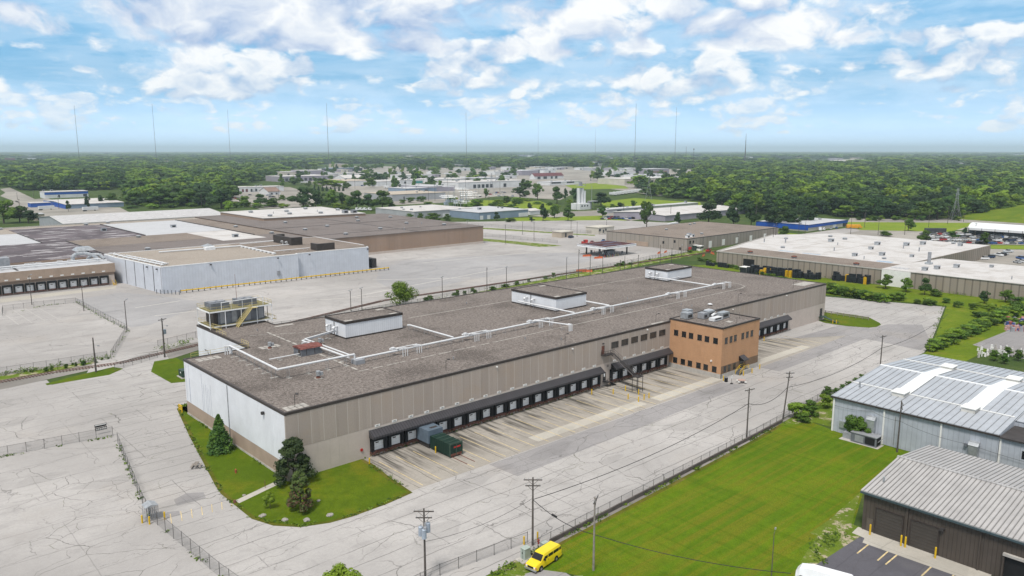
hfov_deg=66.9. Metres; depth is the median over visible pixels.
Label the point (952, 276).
white roof factory
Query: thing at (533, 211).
white tool shed
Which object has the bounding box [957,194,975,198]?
broadleaf tree
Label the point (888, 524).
roller door
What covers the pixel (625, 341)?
window
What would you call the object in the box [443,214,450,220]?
bush
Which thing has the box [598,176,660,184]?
beige workshop
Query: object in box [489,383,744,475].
pavement
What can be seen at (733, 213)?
broadleaf tree
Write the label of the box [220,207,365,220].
white roof block
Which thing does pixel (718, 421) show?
power line
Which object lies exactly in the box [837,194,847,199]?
broadleaf tree
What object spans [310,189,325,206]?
broadleaf tree
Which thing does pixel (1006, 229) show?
storage tent
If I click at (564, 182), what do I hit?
trailer shed
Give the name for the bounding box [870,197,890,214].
broadleaf tree
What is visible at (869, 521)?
door
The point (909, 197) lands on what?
broadleaf tree
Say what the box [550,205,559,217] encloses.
broadleaf tree
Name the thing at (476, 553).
chain link fence
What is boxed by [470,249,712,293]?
grass strip
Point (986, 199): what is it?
broadleaf tree
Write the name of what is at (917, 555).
pavement
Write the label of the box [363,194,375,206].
broadleaf tree
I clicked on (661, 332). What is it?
window
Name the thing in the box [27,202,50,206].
shed
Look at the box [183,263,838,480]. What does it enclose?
warehouse
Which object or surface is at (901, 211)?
broadleaf tree
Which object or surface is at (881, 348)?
utility pole
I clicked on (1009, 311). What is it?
bush
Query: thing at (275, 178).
long factory
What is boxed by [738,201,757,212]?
broadleaf tree
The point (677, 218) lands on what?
broadleaf tree
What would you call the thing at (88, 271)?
dock building
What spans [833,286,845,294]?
bush
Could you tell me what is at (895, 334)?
pavement
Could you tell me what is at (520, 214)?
door
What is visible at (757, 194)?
broadleaf tree
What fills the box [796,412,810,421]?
bush
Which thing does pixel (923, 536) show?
roller door
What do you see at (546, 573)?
road
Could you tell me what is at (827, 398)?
bush
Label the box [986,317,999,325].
bush
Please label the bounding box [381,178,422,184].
shop building
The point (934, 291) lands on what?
bush
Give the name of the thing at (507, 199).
broadleaf tree
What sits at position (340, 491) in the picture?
lawn
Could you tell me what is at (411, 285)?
road markings
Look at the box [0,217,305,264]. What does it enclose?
factory
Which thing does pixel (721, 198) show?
broadleaf tree
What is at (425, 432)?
compactor chute
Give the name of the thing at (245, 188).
motel
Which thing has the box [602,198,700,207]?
field
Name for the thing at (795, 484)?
lawn
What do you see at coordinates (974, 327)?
bush
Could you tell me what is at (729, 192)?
broadleaf tree
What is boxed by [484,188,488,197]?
broadleaf tree
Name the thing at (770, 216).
broadleaf tree
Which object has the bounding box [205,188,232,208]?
broadleaf tree
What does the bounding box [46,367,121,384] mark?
lawn
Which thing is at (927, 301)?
bush
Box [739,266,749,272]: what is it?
crate shelter
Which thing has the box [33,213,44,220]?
tan hut
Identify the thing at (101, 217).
grey shed
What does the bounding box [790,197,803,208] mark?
broadleaf tree
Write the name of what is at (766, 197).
broadleaf tree
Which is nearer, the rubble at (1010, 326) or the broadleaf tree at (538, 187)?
the rubble at (1010, 326)
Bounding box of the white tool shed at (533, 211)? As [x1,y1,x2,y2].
[528,208,539,214]
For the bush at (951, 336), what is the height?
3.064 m
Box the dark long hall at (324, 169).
[321,167,361,170]
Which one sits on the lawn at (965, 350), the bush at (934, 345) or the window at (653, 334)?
the bush at (934, 345)
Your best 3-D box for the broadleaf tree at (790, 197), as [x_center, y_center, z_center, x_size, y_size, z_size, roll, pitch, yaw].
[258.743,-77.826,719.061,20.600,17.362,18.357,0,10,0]
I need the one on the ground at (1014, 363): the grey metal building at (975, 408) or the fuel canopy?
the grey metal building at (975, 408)
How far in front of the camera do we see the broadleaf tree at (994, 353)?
213.54 m
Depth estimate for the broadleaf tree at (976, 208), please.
685.53 m
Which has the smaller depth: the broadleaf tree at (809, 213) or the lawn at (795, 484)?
the lawn at (795, 484)
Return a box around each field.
[468,200,550,209]
[506,215,626,220]
[565,183,626,188]
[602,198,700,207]
[847,222,969,231]
[943,204,1023,222]
[991,245,1023,248]
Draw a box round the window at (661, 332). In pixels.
[659,329,664,335]
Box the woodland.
[0,151,1023,208]
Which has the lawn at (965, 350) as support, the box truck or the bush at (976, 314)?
the bush at (976, 314)
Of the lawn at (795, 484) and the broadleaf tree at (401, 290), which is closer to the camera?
the lawn at (795, 484)
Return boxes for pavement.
[0,220,778,373]
[0,286,115,302]
[0,380,218,575]
[1,193,17,201]
[6,198,127,215]
[53,297,944,575]
[76,292,203,326]
[166,511,179,517]
[174,492,205,505]
[230,187,314,208]
[311,166,690,204]
[364,366,722,490]
[376,252,611,290]
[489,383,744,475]
[528,401,645,440]
[534,210,638,220]
[651,377,721,400]
[758,336,843,366]
[758,345,808,364]
[760,336,865,370]
[771,324,928,349]
[805,228,1023,244]
[817,537,954,575]
[848,218,1023,229]
[852,527,990,575]
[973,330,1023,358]
[974,249,1023,265]
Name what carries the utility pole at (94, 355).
on the lawn at (106, 371)
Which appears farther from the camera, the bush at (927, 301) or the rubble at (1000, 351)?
the bush at (927, 301)
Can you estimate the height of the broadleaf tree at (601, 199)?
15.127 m
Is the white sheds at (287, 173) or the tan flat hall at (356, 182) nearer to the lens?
the tan flat hall at (356, 182)
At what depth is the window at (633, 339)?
197.16 m
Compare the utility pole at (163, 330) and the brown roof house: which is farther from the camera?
the brown roof house
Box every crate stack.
[750,265,753,273]
[792,269,796,277]
[848,273,851,282]
[866,275,869,284]
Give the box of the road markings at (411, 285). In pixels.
[136,252,635,315]
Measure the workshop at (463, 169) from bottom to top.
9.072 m
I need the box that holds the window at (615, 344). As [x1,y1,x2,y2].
[611,341,618,348]
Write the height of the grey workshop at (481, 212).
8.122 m
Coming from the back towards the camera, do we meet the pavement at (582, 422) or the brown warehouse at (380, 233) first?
the brown warehouse at (380, 233)
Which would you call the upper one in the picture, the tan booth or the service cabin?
the tan booth
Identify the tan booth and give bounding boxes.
[551,230,572,237]
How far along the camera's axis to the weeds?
136.36 m
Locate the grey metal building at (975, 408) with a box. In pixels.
[831,354,1023,468]
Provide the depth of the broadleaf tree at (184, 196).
805.55 m
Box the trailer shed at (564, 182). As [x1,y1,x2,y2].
[537,180,579,184]
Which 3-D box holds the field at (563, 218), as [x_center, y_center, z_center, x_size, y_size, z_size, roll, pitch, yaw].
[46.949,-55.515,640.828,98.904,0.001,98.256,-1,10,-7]
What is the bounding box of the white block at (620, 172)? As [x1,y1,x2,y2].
[597,170,635,175]
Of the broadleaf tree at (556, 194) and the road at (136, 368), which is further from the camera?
the broadleaf tree at (556, 194)
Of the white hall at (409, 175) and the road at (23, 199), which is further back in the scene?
the white hall at (409, 175)
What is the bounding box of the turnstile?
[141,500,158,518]
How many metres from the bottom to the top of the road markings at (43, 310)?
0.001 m
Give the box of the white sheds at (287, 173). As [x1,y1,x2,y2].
[276,171,295,174]
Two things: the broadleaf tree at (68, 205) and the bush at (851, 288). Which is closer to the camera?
the bush at (851, 288)
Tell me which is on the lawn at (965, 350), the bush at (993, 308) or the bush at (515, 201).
the bush at (993, 308)
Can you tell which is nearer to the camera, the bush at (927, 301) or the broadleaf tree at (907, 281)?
the bush at (927, 301)
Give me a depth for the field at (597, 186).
1252.09 m
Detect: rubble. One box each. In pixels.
[977,344,1023,357]
[1004,316,1023,331]
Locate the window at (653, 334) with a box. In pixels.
[650,331,656,338]
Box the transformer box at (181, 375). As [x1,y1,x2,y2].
[177,368,184,378]
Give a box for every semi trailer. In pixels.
[38,205,54,209]
[82,206,97,210]
[924,228,946,232]
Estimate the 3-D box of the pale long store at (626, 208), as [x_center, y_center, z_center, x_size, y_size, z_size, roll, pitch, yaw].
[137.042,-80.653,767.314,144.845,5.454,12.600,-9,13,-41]
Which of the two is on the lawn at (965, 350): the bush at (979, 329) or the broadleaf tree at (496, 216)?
the bush at (979, 329)
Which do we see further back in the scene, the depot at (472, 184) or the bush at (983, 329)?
the depot at (472, 184)
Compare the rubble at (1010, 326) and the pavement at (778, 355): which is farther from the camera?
the rubble at (1010, 326)
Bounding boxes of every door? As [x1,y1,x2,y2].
[369,257,376,267]
[519,212,527,216]
[866,518,872,531]
[873,507,903,541]
[908,518,939,555]
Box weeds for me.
[0,252,992,575]
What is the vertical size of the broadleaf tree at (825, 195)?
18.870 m
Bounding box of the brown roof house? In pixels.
[259,187,279,194]
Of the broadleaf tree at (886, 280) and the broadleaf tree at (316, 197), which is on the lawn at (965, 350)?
the broadleaf tree at (886, 280)
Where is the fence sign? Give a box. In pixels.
[94,423,106,430]
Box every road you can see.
[1,188,39,209]
[79,351,168,384]
[524,570,569,575]
[806,228,858,233]
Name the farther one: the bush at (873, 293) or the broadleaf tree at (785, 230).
the broadleaf tree at (785, 230)
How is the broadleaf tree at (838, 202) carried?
on the ground at (1014, 363)
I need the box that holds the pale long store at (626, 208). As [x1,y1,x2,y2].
[597,201,697,212]
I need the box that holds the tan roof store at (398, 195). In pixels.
[364,189,444,200]
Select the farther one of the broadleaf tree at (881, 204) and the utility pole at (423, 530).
the broadleaf tree at (881, 204)
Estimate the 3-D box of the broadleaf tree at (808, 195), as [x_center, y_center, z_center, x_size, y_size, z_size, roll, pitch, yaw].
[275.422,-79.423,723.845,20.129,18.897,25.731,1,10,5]
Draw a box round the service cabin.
[697,245,703,250]
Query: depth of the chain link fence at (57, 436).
152.00 m
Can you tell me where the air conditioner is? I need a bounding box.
[839,430,883,448]
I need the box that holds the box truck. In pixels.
[795,563,852,575]
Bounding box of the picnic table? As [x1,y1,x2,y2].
[190,461,201,468]
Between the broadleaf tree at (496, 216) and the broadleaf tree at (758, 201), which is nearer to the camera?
the broadleaf tree at (496, 216)
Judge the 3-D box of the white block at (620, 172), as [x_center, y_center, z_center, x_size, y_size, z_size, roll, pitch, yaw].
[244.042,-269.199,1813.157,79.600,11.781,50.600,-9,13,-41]
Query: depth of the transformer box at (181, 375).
197.70 m
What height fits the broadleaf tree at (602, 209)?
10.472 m
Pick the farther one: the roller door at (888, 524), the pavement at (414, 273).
the pavement at (414, 273)
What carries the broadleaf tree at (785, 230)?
on the ground at (1014, 363)
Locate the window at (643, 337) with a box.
[641,334,646,340]
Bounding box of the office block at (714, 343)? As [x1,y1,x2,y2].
[669,308,759,378]
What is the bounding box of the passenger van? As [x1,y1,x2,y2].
[524,541,561,572]
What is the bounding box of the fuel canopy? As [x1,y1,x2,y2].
[577,240,635,256]
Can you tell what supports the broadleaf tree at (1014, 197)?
on the ground at (1014, 363)
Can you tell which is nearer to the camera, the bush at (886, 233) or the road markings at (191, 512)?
the road markings at (191, 512)
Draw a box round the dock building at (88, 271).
[0,251,116,295]
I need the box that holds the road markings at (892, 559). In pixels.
[857,544,953,575]
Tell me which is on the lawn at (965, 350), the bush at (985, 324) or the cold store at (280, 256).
the bush at (985, 324)
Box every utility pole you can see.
[92,338,99,371]
[158,318,167,356]
[414,508,433,575]
[524,477,541,545]
[592,495,598,570]
[745,388,754,437]
[782,371,792,418]
[880,335,885,363]
[896,400,903,451]
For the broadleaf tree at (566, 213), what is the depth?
636.65 m
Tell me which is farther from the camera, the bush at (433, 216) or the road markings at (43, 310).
the bush at (433, 216)
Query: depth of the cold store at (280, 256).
346.27 m
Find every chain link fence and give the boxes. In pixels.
[0,351,107,370]
[2,298,127,354]
[2,427,112,451]
[117,434,238,575]
[157,247,694,342]
[415,531,527,575]
[524,392,821,544]
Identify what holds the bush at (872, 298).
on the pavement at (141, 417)
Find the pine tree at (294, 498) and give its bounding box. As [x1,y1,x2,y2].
[286,471,313,512]
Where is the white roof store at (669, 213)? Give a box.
[613,205,744,220]
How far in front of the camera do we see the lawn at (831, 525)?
118.75 m
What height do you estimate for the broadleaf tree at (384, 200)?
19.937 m
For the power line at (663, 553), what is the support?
attached to the utility pole at (593, 560)
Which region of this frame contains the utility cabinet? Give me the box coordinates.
[515,545,531,563]
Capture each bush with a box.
[145,203,158,207]
[161,204,173,207]
[253,204,266,207]
[279,203,289,207]
[338,205,350,209]
[416,196,425,201]
[424,213,440,219]
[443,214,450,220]
[505,218,515,221]
[512,200,519,205]
[787,402,809,417]
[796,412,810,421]
[802,399,821,416]
[819,394,832,406]
[821,386,834,394]
[826,282,836,292]
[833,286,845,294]
[841,287,849,296]
[844,414,871,432]
[845,286,855,296]
[850,289,859,297]
[856,290,872,299]
[860,293,871,299]
[865,294,880,300]
[870,292,880,300]
[874,293,886,302]
[879,231,891,235]
[881,295,891,301]
[889,292,896,300]
[895,291,905,299]
[922,299,936,305]
[925,339,936,345]
[925,342,939,350]
[928,338,941,341]
[929,288,942,295]
[936,337,950,345]
[942,297,950,302]
[944,334,960,342]
[945,328,962,334]
[945,333,954,341]
[952,301,963,307]
[957,332,970,338]
[962,324,981,332]
[968,303,977,309]
[972,311,981,317]
[972,328,981,334]
[974,324,986,330]
[975,321,990,329]
[980,312,988,316]
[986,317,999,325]
[989,305,998,311]
[989,313,1002,321]
[993,310,1011,316]
[995,308,1008,316]
[1000,307,1013,315]
[1008,296,1023,303]
[1008,306,1020,316]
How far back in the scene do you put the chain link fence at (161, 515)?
119.60 m
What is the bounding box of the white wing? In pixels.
[250,185,283,191]
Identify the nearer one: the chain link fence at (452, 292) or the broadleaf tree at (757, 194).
the chain link fence at (452, 292)
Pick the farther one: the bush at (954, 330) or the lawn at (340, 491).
the bush at (954, 330)
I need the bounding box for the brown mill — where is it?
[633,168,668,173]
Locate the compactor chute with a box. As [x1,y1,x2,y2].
[417,423,442,448]
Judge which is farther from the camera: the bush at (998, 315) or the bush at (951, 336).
the bush at (998, 315)
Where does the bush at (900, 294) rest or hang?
on the lawn at (965, 350)
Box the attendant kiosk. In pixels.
[603,249,615,254]
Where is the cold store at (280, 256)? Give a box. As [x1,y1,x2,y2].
[104,234,376,293]
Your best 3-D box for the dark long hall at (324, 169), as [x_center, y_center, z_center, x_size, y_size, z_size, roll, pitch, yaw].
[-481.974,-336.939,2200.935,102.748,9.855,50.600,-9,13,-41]
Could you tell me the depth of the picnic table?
141.77 m
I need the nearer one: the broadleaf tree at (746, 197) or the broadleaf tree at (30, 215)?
the broadleaf tree at (30, 215)
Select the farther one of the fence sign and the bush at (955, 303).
the bush at (955, 303)
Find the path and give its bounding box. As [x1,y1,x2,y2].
[236,481,282,502]
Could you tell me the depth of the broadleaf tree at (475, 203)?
747.21 m
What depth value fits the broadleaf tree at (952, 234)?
507.19 m
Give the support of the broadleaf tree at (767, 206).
on the ground at (1014, 363)
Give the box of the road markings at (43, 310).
[3,300,99,324]
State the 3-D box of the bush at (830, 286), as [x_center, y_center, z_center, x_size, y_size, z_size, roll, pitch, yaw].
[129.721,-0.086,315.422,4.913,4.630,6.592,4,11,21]
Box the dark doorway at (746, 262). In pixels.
[743,259,753,265]
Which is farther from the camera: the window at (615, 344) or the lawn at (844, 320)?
the lawn at (844, 320)
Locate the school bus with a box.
[846,224,861,228]
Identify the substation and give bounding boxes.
[441,185,474,206]
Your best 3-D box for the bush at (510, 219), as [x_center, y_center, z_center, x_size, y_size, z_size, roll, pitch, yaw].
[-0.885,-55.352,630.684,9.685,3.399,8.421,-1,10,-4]
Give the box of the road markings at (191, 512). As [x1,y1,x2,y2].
[170,502,231,523]
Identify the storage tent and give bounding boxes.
[968,222,1023,235]
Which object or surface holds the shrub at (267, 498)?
on the lawn at (340, 491)
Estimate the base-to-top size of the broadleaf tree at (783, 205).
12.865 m
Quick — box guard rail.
[180,267,388,292]
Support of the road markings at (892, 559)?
on the pavement at (850, 560)
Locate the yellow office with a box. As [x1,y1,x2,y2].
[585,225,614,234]
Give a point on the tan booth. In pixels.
(561, 233)
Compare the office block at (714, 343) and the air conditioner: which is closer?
the air conditioner
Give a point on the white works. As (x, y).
(494, 172)
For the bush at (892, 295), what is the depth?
298.48 m
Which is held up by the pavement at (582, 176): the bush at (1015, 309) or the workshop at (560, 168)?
the workshop at (560, 168)
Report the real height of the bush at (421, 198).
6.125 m
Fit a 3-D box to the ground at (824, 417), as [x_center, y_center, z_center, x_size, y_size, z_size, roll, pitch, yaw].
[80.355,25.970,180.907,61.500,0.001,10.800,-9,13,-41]
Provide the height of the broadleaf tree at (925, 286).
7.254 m
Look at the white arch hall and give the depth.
1495.70 m
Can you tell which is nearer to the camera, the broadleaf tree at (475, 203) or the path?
the path
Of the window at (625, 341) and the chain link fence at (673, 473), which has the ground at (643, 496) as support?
the chain link fence at (673, 473)
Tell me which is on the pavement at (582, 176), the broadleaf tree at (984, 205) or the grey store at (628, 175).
the grey store at (628, 175)
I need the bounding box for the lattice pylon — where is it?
[948,188,961,220]
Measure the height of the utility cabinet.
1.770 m
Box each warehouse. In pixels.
[43,198,123,208]
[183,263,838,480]
[195,213,483,254]
[462,176,499,179]
[606,221,777,250]
[716,233,990,284]
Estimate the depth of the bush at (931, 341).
226.33 m
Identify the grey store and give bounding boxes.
[388,185,436,190]
[623,173,659,176]
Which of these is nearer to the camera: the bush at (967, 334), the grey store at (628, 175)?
the bush at (967, 334)
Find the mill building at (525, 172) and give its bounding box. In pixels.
[504,169,539,174]
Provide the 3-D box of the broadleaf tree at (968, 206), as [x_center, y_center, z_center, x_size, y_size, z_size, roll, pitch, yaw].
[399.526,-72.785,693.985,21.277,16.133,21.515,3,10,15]
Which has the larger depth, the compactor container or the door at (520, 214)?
the door at (520, 214)
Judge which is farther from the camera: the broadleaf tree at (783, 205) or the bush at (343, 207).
the bush at (343, 207)
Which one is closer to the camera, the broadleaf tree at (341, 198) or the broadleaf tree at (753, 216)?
the broadleaf tree at (753, 216)
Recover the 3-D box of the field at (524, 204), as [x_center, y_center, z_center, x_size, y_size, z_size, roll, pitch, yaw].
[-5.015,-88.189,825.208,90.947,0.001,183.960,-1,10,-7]
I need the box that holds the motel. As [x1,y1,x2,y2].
[238,186,252,192]
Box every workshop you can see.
[399,184,454,191]
[441,173,460,176]
[449,206,528,219]
[454,168,470,170]
[496,175,516,178]
[530,166,544,168]
[540,169,555,172]
[548,167,563,169]
[583,168,595,170]
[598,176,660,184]
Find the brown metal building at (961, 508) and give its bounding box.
[860,445,1023,575]
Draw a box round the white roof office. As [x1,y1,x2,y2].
[376,204,469,218]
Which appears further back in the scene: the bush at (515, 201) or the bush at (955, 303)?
the bush at (515, 201)
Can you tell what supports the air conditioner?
on the lawn at (795, 484)
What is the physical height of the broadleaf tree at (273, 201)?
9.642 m
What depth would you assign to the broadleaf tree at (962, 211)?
661.69 m
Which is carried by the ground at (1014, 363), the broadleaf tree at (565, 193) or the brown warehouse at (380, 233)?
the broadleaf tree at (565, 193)
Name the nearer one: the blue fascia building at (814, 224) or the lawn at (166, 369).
the lawn at (166, 369)
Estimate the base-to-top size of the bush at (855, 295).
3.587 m
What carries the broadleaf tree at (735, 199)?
on the ground at (1014, 363)
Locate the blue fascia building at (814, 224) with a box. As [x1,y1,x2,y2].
[756,218,847,230]
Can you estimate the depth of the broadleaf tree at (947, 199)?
706.28 m
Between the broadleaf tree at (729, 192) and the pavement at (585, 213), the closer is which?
the pavement at (585, 213)
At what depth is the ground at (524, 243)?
484.14 m
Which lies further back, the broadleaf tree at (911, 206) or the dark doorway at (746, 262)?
the broadleaf tree at (911, 206)
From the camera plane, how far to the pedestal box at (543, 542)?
113.26 m
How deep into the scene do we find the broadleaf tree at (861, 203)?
671.63 m
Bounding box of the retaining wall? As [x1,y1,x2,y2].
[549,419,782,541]
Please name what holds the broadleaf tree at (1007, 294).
on the lawn at (965, 350)
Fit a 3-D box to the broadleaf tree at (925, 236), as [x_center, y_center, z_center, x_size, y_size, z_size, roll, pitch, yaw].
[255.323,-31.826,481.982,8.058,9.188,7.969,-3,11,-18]
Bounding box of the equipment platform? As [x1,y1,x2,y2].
[197,274,275,329]
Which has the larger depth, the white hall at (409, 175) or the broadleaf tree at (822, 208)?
the white hall at (409, 175)
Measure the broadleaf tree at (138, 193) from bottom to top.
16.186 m
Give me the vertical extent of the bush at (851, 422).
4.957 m
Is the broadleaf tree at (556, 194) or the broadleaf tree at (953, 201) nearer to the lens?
the broadleaf tree at (953, 201)
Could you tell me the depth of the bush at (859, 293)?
301.67 m
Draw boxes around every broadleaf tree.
[0,199,17,223]
[11,205,27,222]
[21,210,40,222]
[65,200,71,210]
[84,196,89,206]
[98,195,103,200]
[104,193,119,200]
[123,190,141,204]
[145,186,172,204]
[172,188,195,202]
[192,192,213,207]
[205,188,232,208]
[223,201,233,210]
[236,196,249,206]
[253,194,266,203]
[267,198,280,206]
[286,186,312,205]
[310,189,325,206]
[322,562,361,575]
[324,189,337,202]
[339,192,345,203]
[346,190,363,206]
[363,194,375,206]
[369,190,393,206]
[384,281,419,304]
[463,199,483,206]
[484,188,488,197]
[493,212,499,220]
[503,196,511,202]
[511,186,529,197]
[532,183,544,199]
[539,207,548,218]
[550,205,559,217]
[552,186,563,199]
[563,188,567,199]
[563,207,574,217]
[569,188,575,199]
[593,192,611,206]
[597,205,606,216]
[615,202,624,206]
[639,201,655,226]
[674,212,680,222]
[696,202,722,221]
[708,192,724,204]
[714,192,730,204]
[724,190,731,201]
[724,193,743,205]
[725,205,742,223]
[731,190,739,198]
[737,194,755,204]
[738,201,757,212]
[745,203,761,224]
[750,196,765,213]
[754,192,762,207]
[760,203,783,211]
[762,193,776,212]
[764,206,782,222]
[775,192,787,206]
[778,200,792,213]
[778,226,788,234]
[779,195,798,207]
[780,208,801,221]
[783,191,796,194]
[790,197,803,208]
[798,208,817,220]
[799,193,816,199]
[800,196,819,207]
[804,196,818,211]
[813,193,824,206]
[817,200,828,213]
[821,191,832,198]
[826,195,838,214]
[829,196,850,215]
[833,205,856,216]
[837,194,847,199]
[846,193,856,200]
[849,195,868,203]
[851,200,873,213]
[857,204,877,218]
[858,191,870,196]
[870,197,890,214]
[875,202,901,218]
[875,274,893,287]
[895,199,910,215]
[895,205,905,215]
[900,277,913,291]
[902,205,918,214]
[903,195,921,201]
[904,218,915,229]
[906,201,935,215]
[911,196,929,200]
[916,230,931,239]
[918,205,942,219]
[918,277,931,294]
[922,193,937,199]
[926,200,953,219]
[936,193,948,197]
[942,195,953,203]
[942,198,963,218]
[943,204,965,214]
[948,198,972,210]
[948,231,961,237]
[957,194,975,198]
[969,198,989,212]
[971,201,989,212]
[976,194,996,208]
[979,232,989,243]
[979,291,990,302]
[989,349,999,359]
[994,197,1015,208]
[998,194,1023,204]
[999,289,1014,301]
[999,353,1009,362]
[1002,346,1013,353]
[1013,349,1023,359]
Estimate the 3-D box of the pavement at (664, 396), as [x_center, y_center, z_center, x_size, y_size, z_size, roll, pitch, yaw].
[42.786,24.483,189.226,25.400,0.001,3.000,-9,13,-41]
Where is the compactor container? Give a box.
[430,432,462,457]
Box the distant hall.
[828,158,842,159]
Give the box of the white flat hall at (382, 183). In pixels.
[366,180,391,185]
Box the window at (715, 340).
[713,337,717,343]
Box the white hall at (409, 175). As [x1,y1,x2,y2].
[390,174,431,178]
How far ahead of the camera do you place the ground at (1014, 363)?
751.52 m
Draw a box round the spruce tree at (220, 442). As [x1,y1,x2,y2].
[206,414,234,455]
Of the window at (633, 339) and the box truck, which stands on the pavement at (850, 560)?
the box truck
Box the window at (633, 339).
[631,336,637,343]
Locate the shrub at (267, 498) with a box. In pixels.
[262,490,274,508]
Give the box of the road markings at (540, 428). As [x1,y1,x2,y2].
[380,372,710,484]
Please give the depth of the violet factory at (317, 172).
1755.77 m
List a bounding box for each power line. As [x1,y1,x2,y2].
[429,499,530,540]
[533,500,790,573]
[535,314,947,498]
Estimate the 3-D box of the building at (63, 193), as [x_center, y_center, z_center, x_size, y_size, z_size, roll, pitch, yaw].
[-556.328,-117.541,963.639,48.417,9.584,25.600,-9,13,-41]
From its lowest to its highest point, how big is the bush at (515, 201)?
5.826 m
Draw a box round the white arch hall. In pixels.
[333,175,360,178]
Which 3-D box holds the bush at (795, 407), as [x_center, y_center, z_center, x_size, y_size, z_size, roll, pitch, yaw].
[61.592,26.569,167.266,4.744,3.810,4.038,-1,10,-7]
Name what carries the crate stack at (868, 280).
on the lawn at (965, 350)
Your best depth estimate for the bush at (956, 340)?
232.04 m
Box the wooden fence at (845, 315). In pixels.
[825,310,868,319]
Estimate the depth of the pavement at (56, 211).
751.12 m
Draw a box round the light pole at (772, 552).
[771,527,776,575]
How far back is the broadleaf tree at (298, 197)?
783.76 m
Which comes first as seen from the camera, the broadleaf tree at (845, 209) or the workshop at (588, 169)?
the broadleaf tree at (845, 209)
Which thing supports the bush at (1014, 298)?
on the lawn at (965, 350)
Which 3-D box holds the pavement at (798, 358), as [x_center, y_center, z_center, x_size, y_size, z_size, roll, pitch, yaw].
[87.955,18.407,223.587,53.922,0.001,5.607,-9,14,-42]
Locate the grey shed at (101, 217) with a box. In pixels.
[39,208,220,225]
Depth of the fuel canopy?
429.61 m
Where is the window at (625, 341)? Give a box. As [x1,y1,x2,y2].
[621,338,627,345]
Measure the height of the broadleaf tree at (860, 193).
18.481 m
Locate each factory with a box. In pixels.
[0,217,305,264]
[265,175,330,181]
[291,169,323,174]
[881,252,1023,300]
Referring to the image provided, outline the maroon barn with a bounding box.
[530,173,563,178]
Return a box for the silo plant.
[571,182,593,209]
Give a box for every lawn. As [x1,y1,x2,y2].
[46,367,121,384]
[151,358,184,382]
[179,404,406,524]
[528,423,908,575]
[694,265,1023,361]
[799,493,859,564]
[810,518,861,544]
[819,312,880,327]
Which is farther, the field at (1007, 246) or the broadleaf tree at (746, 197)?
the broadleaf tree at (746, 197)
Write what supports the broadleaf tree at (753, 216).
on the ground at (1014, 363)
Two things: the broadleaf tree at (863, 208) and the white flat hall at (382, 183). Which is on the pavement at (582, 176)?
the white flat hall at (382, 183)
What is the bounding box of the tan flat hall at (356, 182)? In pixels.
[327,178,375,185]
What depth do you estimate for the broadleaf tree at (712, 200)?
811.63 m
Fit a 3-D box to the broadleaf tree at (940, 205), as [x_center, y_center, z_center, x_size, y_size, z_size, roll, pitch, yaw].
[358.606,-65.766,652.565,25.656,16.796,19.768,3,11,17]
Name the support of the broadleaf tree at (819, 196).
on the ground at (1014, 363)
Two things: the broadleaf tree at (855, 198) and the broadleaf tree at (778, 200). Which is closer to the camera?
the broadleaf tree at (855, 198)
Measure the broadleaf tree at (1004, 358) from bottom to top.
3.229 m
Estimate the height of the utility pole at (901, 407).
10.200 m
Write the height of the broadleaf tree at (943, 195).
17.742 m
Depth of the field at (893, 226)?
592.75 m
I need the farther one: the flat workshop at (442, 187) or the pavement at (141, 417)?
the flat workshop at (442, 187)
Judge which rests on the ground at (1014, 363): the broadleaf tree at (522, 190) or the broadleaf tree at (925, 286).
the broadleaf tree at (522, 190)
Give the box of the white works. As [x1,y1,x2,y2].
[479,170,503,174]
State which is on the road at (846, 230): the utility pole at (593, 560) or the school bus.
the school bus
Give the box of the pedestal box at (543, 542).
[540,540,547,546]
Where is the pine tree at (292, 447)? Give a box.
[272,436,317,486]
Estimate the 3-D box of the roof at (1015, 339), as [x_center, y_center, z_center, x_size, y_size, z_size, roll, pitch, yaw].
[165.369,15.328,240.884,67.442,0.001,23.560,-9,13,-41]
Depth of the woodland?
1706.13 m
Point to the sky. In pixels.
(390, 75)
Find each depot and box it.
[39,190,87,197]
[413,177,465,182]
[436,179,525,188]
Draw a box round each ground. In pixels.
[0,155,1023,575]
[0,342,198,388]
[0,362,93,379]
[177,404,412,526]
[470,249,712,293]
[483,228,594,235]
[483,238,559,246]
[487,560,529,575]
[532,398,821,552]
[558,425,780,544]
[779,399,832,426]
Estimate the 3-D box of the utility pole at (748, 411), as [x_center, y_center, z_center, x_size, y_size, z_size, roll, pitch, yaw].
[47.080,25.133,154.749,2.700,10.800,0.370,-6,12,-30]
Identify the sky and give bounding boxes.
[0,0,1023,151]
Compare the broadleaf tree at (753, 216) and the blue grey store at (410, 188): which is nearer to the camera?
the broadleaf tree at (753, 216)

